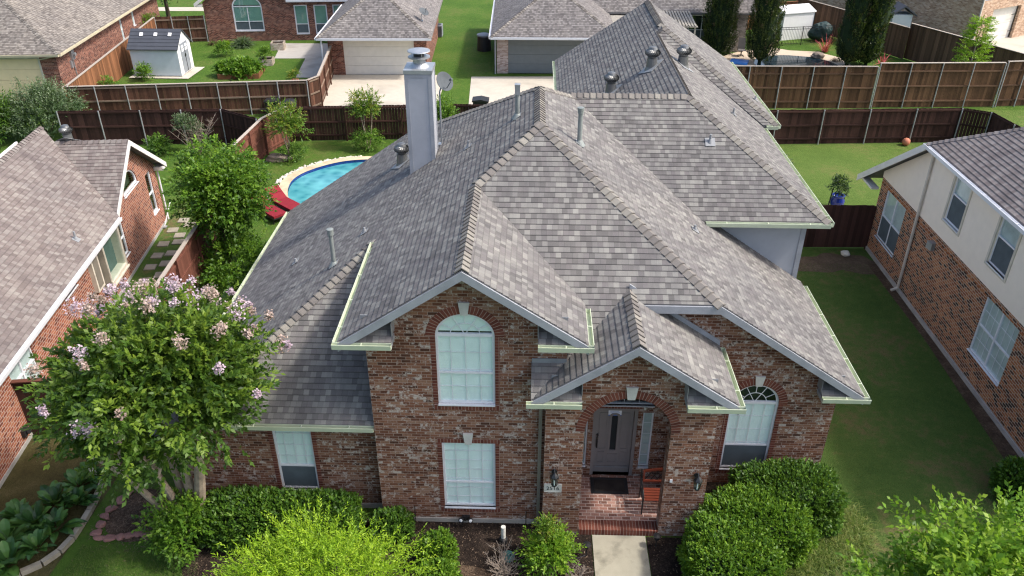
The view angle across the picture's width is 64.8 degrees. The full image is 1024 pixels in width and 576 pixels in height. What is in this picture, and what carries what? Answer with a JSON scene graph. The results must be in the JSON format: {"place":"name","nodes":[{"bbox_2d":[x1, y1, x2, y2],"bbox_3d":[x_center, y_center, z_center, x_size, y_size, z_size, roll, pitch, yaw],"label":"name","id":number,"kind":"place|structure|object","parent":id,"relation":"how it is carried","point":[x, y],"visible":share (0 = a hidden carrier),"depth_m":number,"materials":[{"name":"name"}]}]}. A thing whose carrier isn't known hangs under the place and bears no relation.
{"place":"outdoors","nodes":[
{"label":"outdoors","id":0,"kind":"place"},
{"bbox_2d":[0,438,122,575],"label":"bare soil","id":1,"kind":"structure","parent":0,"point":[26,478],"depth_m":20.48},
{"bbox_2d":[0,518,33,557],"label":"hosta","id":2,"kind":"object","parent":1,"relation":"on","point":[18,533],"visible":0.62,"depth_m":18.70,"materials":[{"name":"green plant"}]},
{"bbox_2d":[0,498,35,520],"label":"hosta","id":3,"kind":"object","parent":1,"relation":"on","point":[10,511],"visible":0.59,"depth_m":19.28,"materials":[{"name":"green plant"}]},
{"bbox_2d":[0,536,38,575],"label":"hosta","id":4,"kind":"object","parent":1,"relation":"on","point":[9,546],"visible":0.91,"depth_m":18.15,"materials":[{"name":"green plant"}]},
{"bbox_2d":[9,500,60,534],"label":"hosta","id":5,"kind":"object","parent":1,"relation":"on","point":[27,515],"visible":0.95,"depth_m":19.05,"materials":[{"name":"green plant"}]},
{"bbox_2d":[18,527,56,559],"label":"hosta","id":6,"kind":"object","parent":1,"relation":"on","point":[30,541],"visible":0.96,"depth_m":18.52,"materials":[{"name":"green plant"}]},
{"bbox_2d":[35,480,77,508],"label":"hosta","id":7,"kind":"object","parent":1,"relation":"on","point":[47,494],"visible":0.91,"depth_m":19.67,"materials":[{"name":"green plant"}]},
{"bbox_2d":[31,506,87,542],"bbox_3d":[-10.735,5.554,18.954,1.056,0.392,0.977,13,33,20],"label":"hosta","id":8,"kind":"object","parent":1,"relation":"on","point":[61,513],"visible":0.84,"depth_m":19.05,"materials":[{"name":"green plant"}]},
{"bbox_2d":[53,469,97,503],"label":"hosta","id":9,"kind":"object","parent":1,"relation":"on","point":[69,476],"visible":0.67,"depth_m":20.22,"materials":[{"name":"green plant"}]},
{"bbox_2d":[58,485,100,508],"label":"hosta","id":10,"kind":"object","parent":1,"relation":"on","point":[87,499],"visible":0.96,"depth_m":19.72,"materials":[{"name":"green plant"}]},
{"bbox_2d":[63,545,198,575],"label":"lawn grass","id":11,"kind":"structure","parent":0,"point":[127,557],"depth_m":18.30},
{"bbox_2d":[119,203,228,320],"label":"stepping stone path","id":12,"kind":"structure","parent":0,"point":[165,235],"depth_m":31.30,"materials":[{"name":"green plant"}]},
{"bbox_2d":[194,0,347,40],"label":"brick house","id":13,"kind":"structure","parent":0,"point":[255,20],"depth_m":58.41,"materials":[{"name":"red brick"}]},
{"bbox_2d":[232,0,264,31],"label":"window","id":14,"kind":"structure","parent":13,"relation":"in","point":[247,14],"depth_m":58.27,"materials":[{"name":"glass"}]},
{"bbox_2d":[293,5,309,33],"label":"window","id":15,"kind":"structure","parent":13,"relation":"in","point":[300,11],"depth_m":58.66,"materials":[{"name":"glass"}]},
{"bbox_2d":[313,5,327,33],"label":"window","id":16,"kind":"structure","parent":13,"relation":"in","point":[320,11],"depth_m":58.66,"materials":[{"name":"glass"}]},
{"bbox_2d":[275,43,327,77],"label":"patio","id":17,"kind":"structure","parent":0,"point":[311,53],"depth_m":55.86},
{"bbox_2d":[288,162,362,202],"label":"pool water","id":18,"kind":"structure","parent":0,"point":[304,188],"depth_m":37.01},
{"bbox_2d":[323,75,441,108],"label":"driveway","id":19,"kind":"structure","parent":0,"point":[391,88],"depth_m":49.23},
{"bbox_2d":[414,557,462,575],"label":"clipped hedge","id":20,"kind":"object","parent":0,"point":[445,567],"visible":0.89,"depth_m":17.42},
{"bbox_2d":[469,76,553,103],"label":"driveway","id":21,"kind":"structure","parent":0,"point":[493,89],"depth_m":49.87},
{"bbox_2d":[0,0,1023,575],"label":"ground","id":22,"kind":"structure","parent":0,"point":[460,58],"depth_m":46.59,"materials":[{"name":"green plant"}]},
{"bbox_2d":[0,86,28,144],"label":"bush","id":23,"kind":"object","parent":22,"relation":"on","point":[3,119],"visible":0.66,"depth_m":40.49,"materials":[{"name":"green plant"}]},
{"bbox_2d":[0,73,91,139],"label":"bush","id":24,"kind":"object","parent":22,"relation":"on","point":[49,99],"visible":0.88,"depth_m":40.49,"materials":[{"name":"green plant"}]},
{"bbox_2d":[10,377,111,434],"bbox_3d":[-12.252,3.173,21.644,2.730,1.833,0.140,-3,31,-6],"label":"wood fence","id":25,"kind":"object","parent":22,"relation":"on","point":[20,394],"visible":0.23,"depth_m":21.41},
{"bbox_2d":[0,0,159,100],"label":"brick house","id":26,"kind":"structure","parent":22,"relation":"on","point":[65,41],"depth_m":47.75,"materials":[{"name":"red"}]},
{"bbox_2d":[0,59,43,100],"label":"garage door","id":27,"kind":"structure","parent":26,"relation":"in","point":[22,69],"depth_m":46.08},
{"bbox_2d":[0,124,168,487],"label":"brick house","id":28,"kind":"structure","parent":22,"relation":"on","point":[79,219],"depth_m":25.72,"materials":[{"name":"grey"}]},
{"bbox_2d":[9,346,42,379],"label":"window","id":29,"kind":"structure","parent":28,"relation":"in","point":[17,372],"depth_m":21.87,"materials":[{"name":"glass"}]},
{"bbox_2d":[97,227,129,289],"bbox_3d":[-13.553,-1.130,27.263,0.360,1.780,1.690,-2,31,-5],"label":"bay window","id":30,"kind":"structure","parent":28,"relation":"in","point":[113,262],"depth_m":27.65,"materials":[{"name":"white glass"}]},
{"bbox_2d":[63,17,155,97],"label":"wood fence","id":31,"kind":"object","parent":22,"relation":"on","point":[115,63],"visible":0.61,"depth_m":49.43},
{"bbox_2d":[84,484,167,565],"bbox_3d":[-8.731,5.452,19.652,3.244,0.175,2.902,-26,40,-37],"label":"shrub","id":32,"kind":"object","parent":22,"relation":"on","point":[131,509],"visible":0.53,"depth_m":19.45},
{"bbox_2d":[105,489,170,541],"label":"leaf litter","id":33,"kind":"object","parent":22,"relation":"on","point":[109,523],"visible":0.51,"depth_m":19.51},
{"bbox_2d":[56,109,257,144],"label":"wood fence","id":34,"kind":"object","parent":22,"relation":"on","point":[137,127],"visible":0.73,"depth_m":40.32,"materials":[{"name":"wood"}]},
{"bbox_2d":[142,132,173,154],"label":"bush","id":35,"kind":"object","parent":22,"relation":"on","point":[159,143],"visible":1,"depth_m":39.46,"materials":[{"name":"green plant"}]},
{"bbox_2d":[129,67,203,78],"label":"concrete pad","id":36,"kind":"object","parent":22,"relation":"on","point":[191,72],"visible":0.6,"depth_m":51.11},
{"bbox_2d":[126,28,193,75],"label":"garden shed","id":37,"kind":"structure","parent":36,"relation":"on","point":[164,52],"depth_m":50.52,"materials":[{"name":"wood"}]},
{"bbox_2d":[154,15,208,41],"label":"wood fence","id":38,"kind":"object","parent":22,"relation":"on","point":[196,30],"visible":0.81,"depth_m":58.09,"materials":[{"name":"wood"}]},
{"bbox_2d":[144,214,219,323],"bbox_3d":[-11.167,0.370,26.480,0.220,1.963,10.800,-1,31,-2],"label":"wood fence","id":39,"kind":"object","parent":22,"relation":"on","point":[183,262],"visible":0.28,"depth_m":28.22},
{"bbox_2d":[62,80,309,114],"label":"wood fence","id":40,"kind":"object","parent":22,"relation":"on","point":[162,96],"visible":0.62,"depth_m":44.14,"materials":[{"name":"wood"}]},
{"bbox_2d":[171,112,215,153],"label":"bare shrub","id":41,"kind":"object","parent":22,"relation":"on","point":[191,124],"visible":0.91,"depth_m":39.14,"materials":[{"name":"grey plant"}]},
{"bbox_2d":[157,131,281,294],"bbox_3d":[-10.484,-2.737,28.961,4.190,5.336,4.770,1,31,1],"label":"round tree","id":42,"kind":"object","parent":22,"relation":"on","point":[234,194],"visible":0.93,"depth_m":28.41,"materials":[{"name":"green plant"}]},
{"bbox_2d":[217,65,264,79],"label":"raised bed","id":43,"kind":"object","parent":22,"relation":"on","point":[256,76],"visible":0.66,"depth_m":50.77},
{"bbox_2d":[211,54,266,80],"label":"vegetable patch","id":44,"kind":"object","parent":43,"relation":"in","point":[241,65],"visible":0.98,"depth_m":50.80,"materials":[{"name":"green plant"}]},
{"bbox_2d":[232,106,291,164],"bbox_3d":[-12.045,-6.877,38.631,0.566,1.963,5.625,6,31,9],"label":"wood fence","id":45,"kind":"object","parent":22,"relation":"on","point":[256,138],"visible":0.48,"depth_m":38.99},
{"bbox_2d":[265,185,299,211],"bbox_3d":[-9.689,-3.716,34.323,1.950,0.762,0.660,26,39,36],"label":"sun lounger","id":46,"kind":"object","parent":22,"relation":"on","point":[287,204],"visible":0.54,"depth_m":34.36,"materials":[{"name":"fabric"}]},
{"bbox_2d":[259,96,314,165],"bbox_3d":[-10.822,-7.484,38.612,2.728,3.237,1.937,13,33,20],"label":"sapling","id":47,"kind":"object","parent":22,"relation":"on","point":[280,122],"visible":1,"depth_m":38.33,"materials":[{"name":"green plant"}]},
{"bbox_2d":[306,45,333,105],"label":"wood fence","id":48,"kind":"object","parent":22,"relation":"on","point":[319,84],"visible":0.93,"depth_m":46.47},
{"bbox_2d":[279,156,371,197],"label":"swimming pool","id":49,"kind":"structure","parent":22,"relation":"on","point":[287,182],"depth_m":38.08,"materials":[{"name":"tile"}]},
{"bbox_2d":[343,84,385,150],"bbox_3d":[-7.215,-8.367,39.860,1.950,3.382,2.169,-26,40,-37],"label":"sapling","id":50,"kind":"object","parent":22,"relation":"on","point":[369,104],"visible":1,"depth_m":39.53,"materials":[{"name":"green plant"}]},
{"bbox_2d":[314,0,442,74],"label":"brick garage","id":51,"kind":"structure","parent":22,"relation":"on","point":[371,37],"depth_m":50.79,"materials":[{"name":"grey"}]},
{"bbox_2d":[343,41,413,74],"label":"garage door","id":52,"kind":"structure","parent":51,"relation":"in","point":[361,57],"depth_m":51.24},
{"bbox_2d":[286,104,484,141],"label":"wood fence","id":53,"kind":"object","parent":22,"relation":"on","point":[326,128],"visible":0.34,"depth_m":41.12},
{"bbox_2d":[178,516,593,575],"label":"mulch bed","id":54,"kind":"object","parent":22,"relation":"on","point":[205,554],"visible":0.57,"depth_m":18.68,"materials":[{"name":"soil"}]},
{"bbox_2d":[15,273,292,521],"bbox_3d":[-7.511,2.994,17.499,5.632,6.582,5.297,1,31,1],"label":"crape myrtle","id":55,"kind":"object","parent":54,"relation":"on","point":[192,367],"visible":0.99,"depth_m":16.02,"materials":[{"name":"green plant"}]},
{"bbox_2d":[131,485,218,570],"bbox_3d":[-7.512,5.407,18.527,1.941,1.612,2.093,26,39,36],"label":"sucker bush","id":56,"kind":"object","parent":54,"relation":"on","point":[178,517],"visible":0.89,"depth_m":18.14,"materials":[{"name":"green plant"}]},
{"bbox_2d":[194,483,368,553],"bbox_3d":[-5.386,5.330,18.820,4.070,1.200,1.752,1,31,1],"label":"clipped hedge","id":57,"kind":"object","parent":54,"relation":"on","point":[241,518],"visible":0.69,"depth_m":18.51,"materials":[{"name":"green plant"}]},
{"bbox_2d":[202,492,440,575],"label":"shrub","id":58,"kind":"object","parent":54,"relation":"on","point":[325,545],"visible":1,"depth_m":15.29,"materials":[{"name":"green plant"}]},
{"bbox_2d":[367,505,416,550],"bbox_3d":[-2.808,5.520,18.801,1.206,0.844,1.098,1,31,1],"label":"clipped hedge","id":59,"kind":"object","parent":54,"relation":"on","point":[395,517],"visible":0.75,"depth_m":18.63,"materials":[{"name":"green plant"}]},
{"bbox_2d":[414,526,460,567],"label":"clipped hedge","id":60,"kind":"object","parent":54,"relation":"on","point":[445,540],"visible":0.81,"depth_m":17.92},
{"bbox_2d":[193,518,681,575],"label":"mulch flakes","id":61,"kind":"object","parent":54,"relation":"on","point":[479,550],"visible":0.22,"depth_m":18.62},
{"bbox_2d":[399,565,495,575],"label":"leaf litter","id":62,"kind":"object","parent":54,"relation":"on","point":[466,568],"visible":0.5,"depth_m":18.16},
{"bbox_2d":[485,537,529,575],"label":"bare shrub","id":63,"kind":"object","parent":54,"relation":"on","point":[502,569],"visible":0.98,"depth_m":18.03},
{"bbox_2d":[512,511,586,575],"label":"shrub","id":64,"kind":"object","parent":54,"relation":"on","point":[555,543],"visible":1,"depth_m":17.70,"materials":[{"name":"green plant"}]},
{"bbox_2d":[436,93,459,120],"bbox_3d":[-3.536,-8.225,39.779,2.313,2.991,2.137,-10,32,-16],"label":"sapling","id":65,"kind":"object","parent":22,"relation":"on","point":[446,110],"visible":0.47,"depth_m":39.34,"materials":[{"name":"green plant"}]},
{"bbox_2d":[149,0,871,535],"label":"brick house","id":66,"kind":"structure","parent":22,"relation":"on","point":[531,304],"depth_m":18.93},
{"bbox_2d":[272,431,318,489],"bbox_3d":[-5.113,3.996,19.110,0.910,2.074,0.147,1,31,1],"label":"window","id":67,"kind":"structure","parent":66,"relation":"in","point":[294,449],"depth_m":19.23,"materials":[{"name":"glass"}]},
{"bbox_2d":[435,314,494,406],"bbox_3d":[-0.976,1.481,17.120,1.240,2.364,0.325,1,31,1],"label":"window","id":68,"kind":"structure","parent":66,"relation":"in","point":[465,345],"depth_m":17.14,"materials":[{"name":"glass"}]},
{"bbox_2d":[442,443,495,508],"bbox_3d":[-0.986,4.339,18.721,1.210,2.014,0.148,1,31,1],"label":"window","id":69,"kind":"structure","parent":66,"relation":"in","point":[468,470],"depth_m":18.81,"materials":[{"name":"glass"}]},
{"bbox_2d":[590,477,628,493],"bbox_3d":[2.437,4.956,20.253,0.930,0.015,0.560,1,31,1],"label":"door mat","id":70,"kind":"object","parent":66,"relation":"on","point":[603,485],"depth_m":20.25,"materials":[{"name":"black plastic"}]},
{"bbox_2d":[593,410,633,471],"bbox_3d":[2.519,3.810,20.126,0.914,2.062,0.141,1,31,1],"label":"door","id":71,"kind":"structure","parent":66,"relation":"in","point":[613,435],"depth_m":20.15,"materials":[{"name":"wood"}]},
{"bbox_2d":[638,413,653,468],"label":"window","id":72,"kind":"structure","parent":66,"relation":"in","point":[647,423],"depth_m":20.04,"materials":[{"name":"glass"}]},
{"bbox_2d":[638,467,662,514],"bbox_3d":[3.701,4.904,19.422,1.186,0.975,0.661,1,31,1],"label":"garden bench","id":73,"kind":"object","parent":66,"relation":"on","point":[649,494],"visible":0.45,"depth_m":19.47,"materials":[{"name":"brown wood"}]},
{"bbox_2d":[719,386,778,469],"bbox_3d":[5.800,3.365,19.780,1.140,2.654,0.325,1,31,1],"label":"window","id":74,"kind":"structure","parent":66,"relation":"in","point":[748,435],"depth_m":19.80,"materials":[{"name":"glass"}]},
{"bbox_2d":[592,0,755,51],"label":"brick house","id":75,"kind":"structure","parent":22,"relation":"on","point":[695,8],"depth_m":55.59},
{"bbox_2d":[663,11,697,34],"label":"patio cover","id":76,"kind":"object","parent":22,"relation":"on","point":[685,20],"visible":0.52,"depth_m":54.01,"materials":[{"name":"white wood"}]},
{"bbox_2d":[700,0,743,55],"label":"italian cypress","id":77,"kind":"object","parent":22,"relation":"on","point":[718,37],"visible":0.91,"depth_m":53.90,"materials":[{"name":"green plant"}]},
{"bbox_2d":[646,482,822,575],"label":"mulch bed","id":78,"kind":"object","parent":22,"relation":"on","point":[673,542],"visible":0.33,"depth_m":18.64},
{"bbox_2d":[675,509,787,575],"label":"clipped hedge","id":79,"kind":"object","parent":78,"relation":"on","point":[712,549],"visible":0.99,"depth_m":17.26,"materials":[{"name":"plant"}]},
{"bbox_2d":[699,481,820,572],"bbox_3d":[5.599,5.385,18.486,2.834,1.472,2.054,1,31,1],"label":"clipped hedge","id":80,"kind":"object","parent":78,"relation":"on","point":[796,536],"visible":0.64,"depth_m":18.08,"materials":[{"name":"plant"}]},
{"bbox_2d":[726,455,851,538],"bbox_3d":[6.532,4.932,19.280,2.966,1.435,2.000,1,31,1],"label":"clipped hedge","id":81,"kind":"object","parent":78,"relation":"on","point":[816,487],"visible":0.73,"depth_m":18.93,"materials":[{"name":"green plant"}]},
{"bbox_2d":[744,0,786,63],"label":"italian cypress","id":82,"kind":"object","parent":22,"relation":"on","point":[764,23],"visible":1,"depth_m":52.80,"materials":[{"name":"green plant"}]},
{"bbox_2d":[724,48,851,68],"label":"pool deck","id":83,"kind":"structure","parent":22,"relation":"on","point":[735,55],"depth_m":56.14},
{"bbox_2d":[776,3,816,40],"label":"garden shed","id":84,"kind":"structure","parent":22,"relation":"on","point":[798,16],"depth_m":59.50,"materials":[{"name":"metal"}]},
{"bbox_2d":[735,65,879,108],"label":"wood fence","id":85,"kind":"object","parent":22,"relation":"on","point":[806,87],"visible":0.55,"depth_m":45.60,"materials":[{"name":"wood"}]},
{"bbox_2d":[807,21,832,41],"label":"shrub","id":86,"kind":"object","parent":22,"relation":"on","point":[824,24],"visible":0.73,"depth_m":59.07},
{"bbox_2d":[803,205,876,248],"bbox_3d":[11.123,-2.300,31.147,5.425,1.937,0.133,0,31,0],"label":"wood fence","id":87,"kind":"object","parent":22,"relation":"on","point":[852,227],"visible":0.35,"depth_m":31.23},
{"bbox_2d":[797,0,910,58],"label":"wood fence","id":88,"kind":"object","parent":22,"relation":"on","point":[895,43],"visible":0.37,"depth_m":56.50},
{"bbox_2d":[834,0,896,65],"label":"italian cypress","id":89,"kind":"object","parent":22,"relation":"on","point":[862,32],"visible":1,"depth_m":52.16,"materials":[{"name":"green plant"}]},
{"bbox_2d":[890,1,917,26],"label":"garden shed","id":90,"kind":"structure","parent":22,"relation":"on","point":[903,18],"depth_m":58.93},
{"bbox_2d":[813,0,1023,41],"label":"brick house","id":91,"kind":"structure","parent":22,"relation":"on","point":[951,16],"depth_m":59.64,"materials":[{"name":"brown"}]},
{"bbox_2d":[988,6,1016,40],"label":"garage door","id":92,"kind":"structure","parent":91,"relation":"in","point":[1003,15],"depth_m":59.77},
{"bbox_2d":[870,62,1006,107],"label":"wood fence","id":93,"kind":"object","parent":22,"relation":"on","point":[937,84],"visible":0.97,"depth_m":45.84,"materials":[{"name":"wood"}]},
{"bbox_2d":[856,127,1023,457],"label":"brick house","id":94,"kind":"structure","parent":22,"relation":"on","point":[944,248],"depth_m":24.30,"materials":[{"name":"brick"}]},
{"bbox_2d":[874,190,905,256],"bbox_3d":[13.932,-2.375,29.507,0.325,1.914,1.750,1,31,1],"label":"window","id":95,"kind":"structure","parent":94,"relation":"in","point":[893,213],"depth_m":29.60,"materials":[{"name":"glass"}]},
{"bbox_2d":[941,175,972,236],"bbox_3d":[13.823,-2.679,24.770,0.325,1.880,1.200,1,31,1],"label":"window","id":96,"kind":"structure","parent":94,"relation":"in","point":[962,194],"depth_m":24.94,"materials":[{"name":"glass"}]},
{"bbox_2d":[966,297,1018,385],"bbox_3d":[13.639,1.472,22.877,0.147,1.894,1.830,1,31,1],"label":"window","id":97,"kind":"structure","parent":94,"relation":"in","point":[995,336],"depth_m":22.96,"materials":[{"name":"glass"}]},
{"bbox_2d":[984,215,1022,282],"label":"window","id":98,"kind":"structure","parent":94,"relation":"in","point":[1008,240],"depth_m":22.47,"materials":[{"name":"glass"}]},
{"bbox_2d":[903,23,1023,88],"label":"wood fence","id":99,"kind":"object","parent":22,"relation":"on","point":[926,44],"visible":0.44,"depth_m":52.79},
{"bbox_2d":[952,14,998,61],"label":"tree","id":100,"kind":"object","parent":22,"relation":"on","point":[987,22],"visible":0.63,"depth_m":47.61,"materials":[{"name":"green plant"}]},
{"bbox_2d":[994,60,1023,106],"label":"wood fence","id":101,"kind":"object","parent":22,"relation":"on","point":[1011,91],"visible":1,"depth_m":46.13,"materials":[{"name":"wood"}]},
{"bbox_2d":[489,0,612,73],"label":"brick garage","id":102,"kind":"structure","parent":0,"point":[534,36],"depth_m":51.07,"materials":[{"name":"grey"}]},
{"bbox_2d":[508,40,584,72],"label":"garage door","id":103,"kind":"structure","parent":102,"relation":"in","point":[524,56],"depth_m":51.55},
{"bbox_2d":[592,535,650,575],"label":"garden path","id":104,"kind":"structure","parent":0,"point":[619,555],"depth_m":18.55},
{"bbox_2d":[754,55,837,67],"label":"pool water","id":105,"kind":"structure","parent":0,"point":[784,60],"depth_m":54.76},
{"bbox_2d":[798,253,875,273],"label":"bare soil","id":106,"kind":"structure","parent":0,"point":[833,260],"depth_m":30.54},
{"bbox_2d":[768,108,1023,205],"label":"back lawn","id":107,"kind":"structure","parent":0,"point":[818,166],"depth_m":39.48,"materials":[{"name":"green plant"}]},
{"bbox_2d":[769,108,1020,144],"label":"wood fence","id":108,"kind":"object","parent":107,"relation":"on","point":[863,126],"visible":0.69,"depth_m":40.94,"materials":[{"name":"wood"}]},
{"bbox_2d":[796,249,1023,575],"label":"side lawn","id":109,"kind":"structure","parent":0,"point":[944,417],"depth_m":22.53,"materials":[{"name":"green plant"}]},
{"bbox_2d":[783,490,885,575],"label":"border grass","id":110,"kind":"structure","parent":109,"relation":"on","point":[854,532],"depth_m":18.64,"materials":[{"name":"green plant"}]},
{"bbox_2d":[836,479,1023,575],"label":"shrub","id":111,"kind":"object","parent":109,"relation":"on","point":[976,552],"visible":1,"depth_m":14.90,"materials":[{"name":"green plant"}]},
{"bbox_2d":[986,455,1023,509],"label":"clipped hedge","id":112,"kind":"object","parent":109,"relation":"on","point":[1010,468],"visible":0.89,"depth_m":19.80,"materials":[{"name":"green plant"}]},
{"bbox_2d":[867,264,1018,457],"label":"bare soil","id":113,"kind":"structure","parent":0,"point":[996,435],"depth_m":24.22,"materials":[{"name":"brown soil"}]},
{"bbox_2d":[990,33,1023,52],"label":"driveway","id":114,"kind":"structure","parent":0,"point":[1015,43],"depth_m":59.25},
{"label":"pavement","id":115,"kind":"structure","parent":0,"visible":0},
{"bbox_2d":[825,173,851,204],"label":"potted plant","id":116,"kind":"object","parent":115,"relation":"on","point":[837,197],"visible":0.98,"depth_m":34.26,"materials":[{"name":"green plant"}]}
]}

